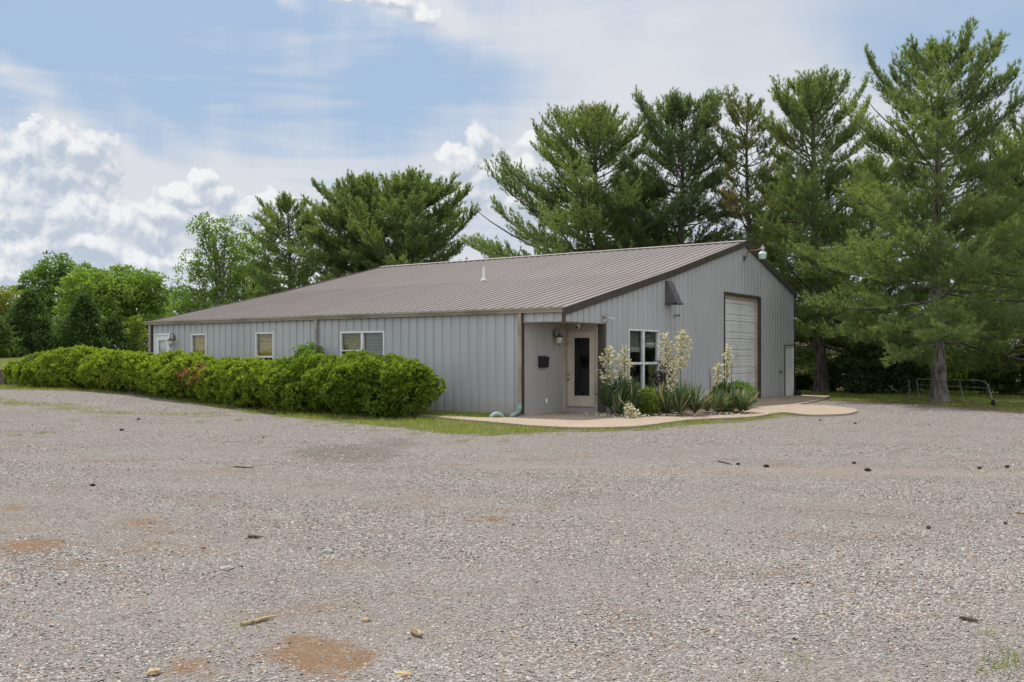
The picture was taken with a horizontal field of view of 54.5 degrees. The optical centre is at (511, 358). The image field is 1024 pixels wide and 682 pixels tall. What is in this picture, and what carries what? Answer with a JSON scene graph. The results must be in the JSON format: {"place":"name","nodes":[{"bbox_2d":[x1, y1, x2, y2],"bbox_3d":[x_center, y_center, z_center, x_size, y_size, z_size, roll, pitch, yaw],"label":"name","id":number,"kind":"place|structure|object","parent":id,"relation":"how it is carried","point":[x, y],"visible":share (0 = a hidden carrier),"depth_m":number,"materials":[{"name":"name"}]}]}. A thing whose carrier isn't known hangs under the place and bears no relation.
{"place":"outdoors","nodes":[
{"label":"outdoors","id":0,"kind":"place"},
{"bbox_2d":[0,349,1023,681],"bbox_3d":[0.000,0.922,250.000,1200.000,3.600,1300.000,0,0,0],"label":"ground","id":1,"kind":"structure","parent":0,"point":[308,655],"depth_m":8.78,"materials":[{"name":"grey gravel"}]},
{"bbox_2d":[0,369,15,384],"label":"retaining wall","id":2,"kind":"structure","parent":1,"relation":"on","point":[3,381],"depth_m":38.33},
{"bbox_2d":[0,314,30,357],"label":"evergreen shrub","id":3,"kind":"object","parent":1,"relation":"on","point":[7,342],"visible":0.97,"depth_m":56.96,"materials":[{"name":"green plant"}]},
{"bbox_2d":[0,284,38,348],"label":"leafy tree","id":4,"kind":"object","parent":1,"relation":"on","point":[4,297],"visible":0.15,"depth_m":69.29,"materials":[{"name":"green plant"}]},
{"bbox_2d":[3,351,49,386],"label":"hedge shrub","id":5,"kind":"object","parent":1,"relation":"on","point":[17,374],"visible":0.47,"depth_m":35.52,"materials":[{"name":"green plant"}]},
{"bbox_2d":[0,287,65,356],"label":"evergreen shrub","id":6,"kind":"object","parent":1,"relation":"on","point":[27,305],"visible":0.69,"depth_m":59.30,"materials":[{"name":"green plant"}]},
{"bbox_2d":[8,250,90,344],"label":"leafy tree","id":7,"kind":"object","parent":1,"relation":"on","point":[46,290],"visible":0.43,"depth_m":85.24,"materials":[{"name":"green plant"}]},
{"bbox_2d":[30,344,108,388],"bbox_3d":[-15.291,0.292,34.927,4.378,1.656,2.351,0,0,35],"label":"hedge shrub","id":8,"kind":"object","parent":1,"relation":"on","point":[61,362],"visible":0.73,"depth_m":34.18,"materials":[{"name":"green plant"}]},
{"bbox_2d":[47,293,112,348],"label":"evergreen shrub","id":9,"kind":"object","parent":1,"relation":"on","point":[84,314],"visible":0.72,"depth_m":60.33,"materials":[{"name":"green plant"}]},
{"bbox_2d":[54,261,113,326],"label":"leafy tree","id":10,"kind":"object","parent":1,"relation":"on","point":[86,265],"visible":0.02,"depth_m":91.67,"materials":[{"name":"green plant"}]},
{"bbox_2d":[50,265,137,343],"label":"leafy tree","id":11,"kind":"object","parent":1,"relation":"on","point":[97,284],"visible":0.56,"depth_m":72.89,"materials":[{"name":"green plant"}]},
{"bbox_2d":[88,314,133,350],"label":"evergreen shrub","id":12,"kind":"object","parent":1,"relation":"on","point":[113,326],"visible":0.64,"depth_m":61.67,"materials":[{"name":"green plant"}]},
{"bbox_2d":[69,349,163,391],"bbox_3d":[-12.970,0.404,33.294,5.054,1.521,2.256,0,0,35],"label":"hedge shrub","id":13,"kind":"object","parent":1,"relation":"on","point":[113,369],"visible":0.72,"depth_m":32.56,"materials":[{"name":"green plant"}]},
{"bbox_2d":[122,313,147,351],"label":"lime shrub","id":14,"kind":"object","parent":1,"relation":"on","point":[137,326],"visible":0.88,"depth_m":62.89,"materials":[{"name":"green plant"}]},
{"bbox_2d":[127,317,151,351],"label":"evergreen shrub","id":15,"kind":"object","parent":1,"relation":"on","point":[144,340],"visible":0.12,"depth_m":65.82,"materials":[{"name":"green plant"}]},
{"bbox_2d":[100,263,179,335],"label":"leafy tree","id":16,"kind":"object","parent":1,"relation":"on","point":[149,304],"visible":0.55,"depth_m":74.86,"materials":[{"name":"green plant"}]},
{"bbox_2d":[145,667,161,675],"bbox_3d":[-1.725,1.512,4.784,0.079,0.043,0.064,0,0,-19],"label":"rock","id":17,"kind":"object","parent":1,"relation":"on","point":[156,671],"visible":1,"depth_m":4.77,"materials":[{"name":"yellow stone"}]},
{"bbox_2d":[134,348,224,397],"bbox_3d":[-10.525,0.488,31.517,4.415,1.655,2.286,0,0,35],"label":"hedge shrub","id":18,"kind":"object","parent":1,"relation":"on","point":[166,366],"visible":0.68,"depth_m":30.80,"materials":[{"name":"green plant"}]},
{"bbox_2d":[160,287,228,317],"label":"leafy tree","id":19,"kind":"object","parent":1,"relation":"on","point":[178,311],"visible":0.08,"depth_m":94.20,"materials":[{"name":"green plant"}]},
{"bbox_2d":[162,211,268,316],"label":"birch tree","id":20,"kind":"object","parent":1,"relation":"on","point":[218,288],"visible":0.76,"depth_m":69.35,"materials":[{"name":"green plant"}]},
{"bbox_2d":[220,566,233,570],"bbox_3d":[-2.058,1.509,7.163,0.117,0.030,0.082,0,0,-43],"label":"rock","id":21,"kind":"object","parent":1,"relation":"on","point":[223,568],"visible":1,"depth_m":7.14,"materials":[{"name":"grey stone"}]},
{"bbox_2d":[175,355,289,406],"bbox_3d":[-8.132,0.666,29.778,4.037,1.621,2.506,0,0,35],"label":"hedge shrub","id":22,"kind":"object","parent":1,"relation":"on","point":[228,374],"visible":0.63,"depth_m":29.29,"materials":[{"name":"green plant"}]},
{"bbox_2d":[248,535,260,537],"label":"twig","id":23,"kind":"object","parent":1,"relation":"on","point":[253,536],"visible":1,"depth_m":8.35,"materials":[{"name":"brown wood"}]},
{"bbox_2d":[214,232,299,303],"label":"leafy tree","id":24,"kind":"object","parent":1,"relation":"on","point":[257,247],"visible":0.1,"depth_m":72.39,"materials":[{"name":"green plant"}]},
{"bbox_2d":[240,615,275,624],"bbox_3d":[-1.471,1.518,5.781,0.037,0.025,0.244,0,0,39],"label":"stick","id":25,"kind":"object","parent":1,"relation":"on","point":[264,618],"visible":0.99,"depth_m":5.77,"materials":[{"name":"beige wood"}]},
{"bbox_2d":[240,191,323,297],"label":"pine tree","id":26,"kind":"object","parent":1,"relation":"on","point":[284,204],"visible":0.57,"depth_m":65.01,"materials":[{"name":"green plant"}]},
{"bbox_2d":[244,352,339,412],"bbox_3d":[-5.886,0.702,28.289,3.821,1.820,2.509,0,0,35],"label":"hedge shrub","id":27,"kind":"object","parent":1,"relation":"on","point":[283,369],"visible":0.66,"depth_m":27.56,"materials":[{"name":"green plant"}]},
{"bbox_2d":[290,342,324,357],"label":"leafy shrub","id":28,"kind":"object","parent":1,"relation":"on","point":[302,349],"visible":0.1,"depth_m":29.52,"materials":[{"name":"green plant"}]},
{"bbox_2d":[322,548,333,553],"bbox_3d":[-1.437,1.506,7.758,0.097,0.048,0.071,0,0,15],"label":"rock","id":29,"kind":"object","parent":1,"relation":"on","point":[328,550],"visible":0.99,"depth_m":7.74,"materials":[{"name":"grey stone"}]},
{"bbox_2d":[282,169,407,288],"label":"pine tree","id":30,"kind":"object","parent":1,"relation":"on","point":[328,242],"visible":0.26,"depth_m":60.86,"materials":[{"name":"green plant"}]},
{"bbox_2d":[361,617,369,621],"bbox_3d":[-0.861,1.538,5.849,0.052,0.034,0.052,0,0,-15],"label":"rock","id":31,"kind":"object","parent":1,"relation":"on","point":[365,619],"visible":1,"depth_m":5.83,"materials":[{"name":"yellow stone"}]},
{"bbox_2d":[300,347,445,416],"bbox_3d":[-3.754,0.647,26.510,4.410,1.924,2.825,0,0,35],"label":"hedge shrub","id":32,"kind":"object","parent":1,"relation":"on","point":[372,384],"visible":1,"depth_m":25.51,"materials":[{"name":"green plant"}]},
{"bbox_2d":[395,671,411,676],"bbox_3d":[-0.531,1.537,4.841,0.090,0.032,0.063,0,0,34],"label":"rock","id":33,"kind":"object","parent":1,"relation":"on","point":[403,673],"visible":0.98,"depth_m":4.82,"materials":[{"name":"yellow stone"}]},
{"bbox_2d":[339,165,480,274],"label":"pine tree","id":34,"kind":"object","parent":1,"relation":"on","point":[424,193],"visible":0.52,"depth_m":58.36,"materials":[{"name":"green plant"}]},
{"bbox_2d":[411,627,422,635],"bbox_3d":[-0.535,1.528,5.559,0.039,0.039,0.133,0,0,-28],"label":"rock","id":35,"kind":"object","parent":1,"relation":"on","point":[415,631],"visible":1,"depth_m":5.53,"materials":[{"name":"beige stone"}]},
{"bbox_2d":[144,240,801,415],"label":"metal building","id":36,"kind":"structure","parent":1,"relation":"on","point":[478,335],"depth_m":31.23,"materials":[{"name":"paint"}]},
{"bbox_2d":[167,333,175,346],"bbox_3d":[-11.716,-0.643,34.142,0.244,0.501,0.290,0,0,35],"label":"wall lantern","id":37,"kind":"object","parent":36,"relation":"attached to","point":[170,340],"depth_m":34.09,"materials":[{"name":"white glass"}]},
{"bbox_2d":[154,333,194,353],"bbox_3d":[-11.925,0.157,35.075,0.930,2.130,1.050,0,0,35],"label":"door","id":38,"kind":"structure","parent":36,"relation":"in","point":[160,340],"depth_m":34.77,"materials":[{"name":"white plastic"}]},
{"bbox_2d":[190,334,206,355],"bbox_3d":[-10.540,-0.138,33.577,0.825,1.420,0.153,0,0,35],"label":"window","id":39,"kind":"structure","parent":36,"relation":"in","point":[192,335],"depth_m":33.66,"materials":[{"name":"white plastic"}]},
{"bbox_2d":[255,332,273,358],"bbox_3d":[-7.850,-0.087,31.701,0.865,1.518,0.153,0,0,35],"label":"window","id":40,"kind":"structure","parent":36,"relation":"in","point":[267,334],"depth_m":31.76,"materials":[{"name":"white plastic"}]},
{"bbox_2d":[340,331,384,356],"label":"window","id":41,"kind":"structure","parent":36,"relation":"in","point":[375,340],"depth_m":29.26,"materials":[{"name":"white plastic"}]},
{"bbox_2d":[510,404,521,416],"bbox_3d":[0.076,1.395,25.964,0.383,0.430,0.138,0,0,14],"label":"drain pipe","id":42,"kind":"object","parent":36,"relation":"attached to","point":[516,412],"visible":0.84,"depth_m":25.90,"materials":[{"name":"green plastic"}]},
{"bbox_2d":[539,356,548,367],"bbox_3d":[0.862,0.074,26.617,0.134,0.316,0.380,0,0,35],"label":"mailbox","id":43,"kind":"object","parent":36,"relation":"attached to","point":[543,361],"visible":1,"depth_m":26.54,"materials":[{"name":"black metal"}]},
{"bbox_2d":[553,328,562,345],"bbox_3d":[1.264,-0.604,27.056,0.290,0.501,0.244,0,0,35],"label":"wall lantern","id":44,"kind":"object","parent":36,"relation":"attached to","point":[559,336],"depth_m":27.00,"materials":[{"name":"white glass"}]},
{"bbox_2d":[565,328,596,407],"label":"door","id":45,"kind":"structure","parent":36,"relation":"in","point":[589,335],"depth_m":27.42,"materials":[{"name":"beige paint"}]},
{"bbox_2d":[629,329,658,391],"bbox_3d":[3.780,0.050,28.886,0.160,1.805,1.880,0,0,35],"label":"window","id":46,"kind":"structure","parent":36,"relation":"in","point":[644,344],"depth_m":28.83,"materials":[{"name":"white plastic"}]},
{"bbox_2d":[665,281,683,304],"bbox_3d":[4.894,-1.997,29.999,0.425,0.722,0.420,0,0,35],"label":"vent hood","id":47,"kind":"object","parent":36,"relation":"attached to","point":[672,297],"visible":1,"depth_m":29.91,"materials":[{"name":"grey paint"}]},
{"bbox_2d":[724,292,760,397],"bbox_3d":[8.051,-0.482,35.089,0.265,3.948,3.380,0,0,35],"label":"garage door","id":48,"kind":"structure","parent":36,"relation":"in","point":[740,330],"depth_m":35.47,"materials":[{"name":"white metal"}]},
{"bbox_2d":[744,245,766,260],"bbox_3d":[8.528,-3.723,34.828,0.830,0.510,0.300,0,0,35],"label":"barn light","id":49,"kind":"object","parent":36,"relation":"attached to","point":[762,253],"visible":1,"depth_m":34.61,"materials":[{"name":"white glass"}]},
{"bbox_2d":[784,345,793,395],"bbox_3d":[10.836,0.447,38.908,0.100,1.990,0.985,0,0,35],"label":"door","id":50,"kind":"structure","parent":36,"relation":"in","point":[788,349],"depth_m":38.90,"materials":[{"name":"white metal"}]},
{"bbox_2d":[489,412,504,416],"bbox_3d":[-0.380,1.455,25.164,0.442,0.246,0.136,0,0,-9],"label":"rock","id":51,"kind":"object","parent":1,"relation":"on","point":[493,414],"visible":0.56,"depth_m":25.11,"materials":[{"name":"stone"}]},
{"bbox_2d":[456,98,698,258],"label":"pine tree","id":52,"kind":"object","parent":1,"relation":"on","point":[596,125],"visible":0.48,"depth_m":50.42,"materials":[{"name":"green plant"}]},
{"bbox_2d":[618,397,640,417],"bbox_3d":[2.962,1.248,24.763,0.418,0.611,0.522,0,0,-45],"label":"fallen bloom","id":53,"kind":"object","parent":1,"relation":"on","point":[631,413],"visible":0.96,"depth_m":24.70,"materials":[{"name":"white plant"}]},
{"bbox_2d":[590,173,693,247],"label":"pine tree","id":54,"kind":"object","parent":1,"relation":"on","point":[625,214],"visible":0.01,"depth_m":55.27,"materials":[{"name":"green plant"}]},
{"bbox_2d":[607,84,758,248],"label":"pine tree","id":55,"kind":"object","parent":1,"relation":"on","point":[675,109],"visible":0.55,"depth_m":48.51,"materials":[{"name":"green plant"}]},
{"bbox_2d":[697,84,812,329],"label":"pine tree","id":56,"kind":"object","parent":1,"relation":"on","point":[751,113],"visible":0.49,"depth_m":46.95,"materials":[{"name":"green plant"}]},
{"bbox_2d":[739,168,850,374],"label":"pine tree","id":57,"kind":"object","parent":1,"relation":"on","point":[808,355],"visible":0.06,"depth_m":52.48,"materials":[{"name":"green plant"}]},
{"bbox_2d":[795,372,813,390],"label":"evergreen shrub","id":58,"kind":"object","parent":1,"relation":"on","point":[804,382],"visible":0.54,"depth_m":50.15,"materials":[{"name":"green plant"}]},
{"bbox_2d":[732,64,930,392],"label":"pine tree","id":59,"kind":"object","parent":1,"relation":"on","point":[805,105],"visible":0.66,"depth_m":43.84,"materials":[{"name":"green plant"}]},
{"bbox_2d":[809,354,878,391],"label":"evergreen shrub","id":60,"kind":"object","parent":1,"relation":"on","point":[832,373],"visible":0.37,"depth_m":46.11,"materials":[{"name":"green plant"}]},
{"bbox_2d":[795,145,963,375],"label":"pine tree","id":61,"kind":"object","parent":1,"relation":"on","point":[870,161],"visible":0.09,"depth_m":46.41,"materials":[{"name":"green plant"}]},
{"bbox_2d":[836,337,930,393],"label":"evergreen shrub","id":62,"kind":"object","parent":1,"relation":"on","point":[882,375],"visible":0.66,"depth_m":43.05,"materials":[{"name":"green plant"}]},
{"bbox_2d":[795,331,974,390],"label":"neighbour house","id":63,"kind":"structure","parent":1,"relation":"on","point":[837,389],"depth_m":68.50,"materials":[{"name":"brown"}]},
{"bbox_2d":[787,14,1023,402],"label":"pine tree","id":64,"kind":"object","parent":1,"relation":"on","point":[935,117],"visible":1,"depth_m":33.42,"materials":[{"name":"green plant"}]},
{"bbox_2d":[908,380,909,400],"bbox_3d":[14.268,1.166,35.710,0.041,0.812,0.041,0,0,22],"label":"stake","id":65,"kind":"object","parent":1,"relation":"on","point":[909,391],"visible":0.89,"depth_m":35.71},
{"bbox_2d":[896,361,930,390],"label":"evergreen shrub","id":66,"kind":"object","parent":1,"relation":"on","point":[924,370],"visible":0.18,"depth_m":48.19,"materials":[{"name":"green plant"}]},
{"bbox_2d":[900,397,961,400],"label":"branch","id":67,"kind":"object","parent":1,"relation":"on","point":[927,399],"visible":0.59,"depth_m":35.71,"materials":[{"name":"brown wood"}]},
{"bbox_2d":[883,102,1023,376],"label":"pine tree","id":68,"kind":"object","parent":1,"relation":"on","point":[978,352],"visible":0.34,"depth_m":40.13,"materials":[{"name":"green plant"}]},
{"bbox_2d":[916,379,995,405],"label":"tube gate","id":69,"kind":"structure","parent":1,"relation":"on","point":[993,402],"depth_m":33.63,"materials":[{"name":"black metal"}]},
{"bbox_2d":[902,261,1009,365],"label":"pine tree","id":70,"kind":"object","parent":1,"relation":"on","point":[945,337],"depth_m":54.38,"materials":[{"name":"green plant"}]},
{"bbox_2d":[959,616,977,621],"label":"twig","id":71,"kind":"object","parent":1,"relation":"on","point":[968,618],"visible":1,"depth_m":5.70,"materials":[{"name":"brown wood"}]},
{"bbox_2d":[946,350,997,390],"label":"lime shrub","id":72,"kind":"object","parent":1,"relation":"on","point":[964,375],"visible":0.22,"depth_m":47.06,"materials":[{"name":"green plant"}]},
{"bbox_2d":[921,202,1023,342],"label":"pine tree","id":73,"kind":"object","parent":1,"relation":"on","point":[985,273],"visible":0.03,"depth_m":48.89,"materials":[{"name":"green plant"}]},
{"bbox_2d":[964,127,1023,340],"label":"leafy tree","id":74,"kind":"object","parent":1,"relation":"on","point":[1002,193],"visible":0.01,"depth_m":61.89,"materials":[{"name":"green plant"}]},
{"bbox_2d":[970,362,1023,393],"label":"evergreen shrub","id":75,"kind":"object","parent":1,"relation":"on","point":[995,383],"visible":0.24,"depth_m":43.41,"materials":[{"name":"green plant"}]},
{"bbox_2d":[991,339,1023,394],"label":"evergreen shrub","id":76,"kind":"object","parent":1,"relation":"on","point":[1012,387],"visible":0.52,"depth_m":41.90,"materials":[{"name":"green plant"}]},
{"bbox_2d":[0,356,1023,678],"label":"grass","id":77,"kind":"structure","parent":0,"point":[508,428],"depth_m":26.11,"materials":[{"name":"green plant"}]},
{"bbox_2d":[0,0,1023,343],"label":"sky","id":78,"kind":"structure","parent":0,"point":[123,122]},
{"bbox_2d":[406,398,856,429],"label":"path","id":79,"kind":"structure","parent":0,"point":[580,420],"depth_m":24.88,"materials":[{"name":"concrete"}]},
{"bbox_2d":[606,406,750,414],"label":"soil","id":80,"kind":"structure","parent":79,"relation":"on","point":[701,410],"depth_m":27.15,"materials":[{"name":"brown soil"}]},
{"bbox_2d":[590,344,652,414],"bbox_3d":[2.899,0.562,25.852,1.971,1.896,1.840,0,0,-21],"label":"yucca plant","id":81,"kind":"object","parent":80,"relation":"on","point":[624,391],"visible":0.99,"depth_m":25.69,"materials":[{"name":"green plant"}]},
{"bbox_2d":[636,387,660,415],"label":"lime shrub","id":82,"kind":"object","parent":80,"relation":"on","point":[651,408],"visible":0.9,"depth_m":25.78,"materials":[{"name":"green plant"}]},
{"bbox_2d":[640,408,673,412],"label":"leafy weed","id":83,"kind":"object","parent":80,"relation":"on","point":[662,411],"visible":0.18,"depth_m":26.25,"materials":[{"name":"green plant"}]},
{"bbox_2d":[652,356,677,389],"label":"purple shrub","id":84,"kind":"object","parent":80,"relation":"on","point":[661,377],"visible":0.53,"depth_m":28.99,"materials":[{"name":"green plant"}]},
{"bbox_2d":[580,411,751,417],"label":"fallen petals","id":85,"kind":"object","parent":80,"relation":"on","point":[658,413],"visible":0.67,"depth_m":25.97,"materials":[{"name":"white plant"}]},
{"bbox_2d":[644,329,720,415],"bbox_3d":[4.297,0.348,26.159,2.161,2.293,2.236,0,0,-37],"label":"yucca plant","id":86,"kind":"object","parent":80,"relation":"on","point":[680,400],"visible":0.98,"depth_m":25.95,"materials":[{"name":"green plant"}]},
{"bbox_2d":[700,363,734,412],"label":"yucca plant","id":87,"kind":"object","parent":80,"relation":"on","point":[718,402],"visible":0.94,"depth_m":26.55,"materials":[{"name":"green plant"}]},
{"bbox_2d":[718,397,735,412],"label":"leafy weed","id":88,"kind":"object","parent":80,"relation":"on","point":[728,410],"visible":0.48,"depth_m":26.95,"materials":[{"name":"green plant"}]},
{"bbox_2d":[710,380,757,407],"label":"leafy shrub","id":89,"kind":"object","parent":80,"relation":"on","point":[737,384],"visible":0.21,"depth_m":29.91,"materials":[{"name":"green plant"}]},
{"bbox_2d":[721,344,760,411],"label":"yucca plant","id":90,"kind":"object","parent":80,"relation":"on","point":[743,401],"visible":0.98,"depth_m":27.03,"materials":[{"name":"green plant"}]},
{"bbox_2d":[713,395,830,404],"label":"path","id":91,"kind":"structure","parent":0,"point":[785,399],"depth_m":35.17,"materials":[{"name":"concrete"}]}
]}

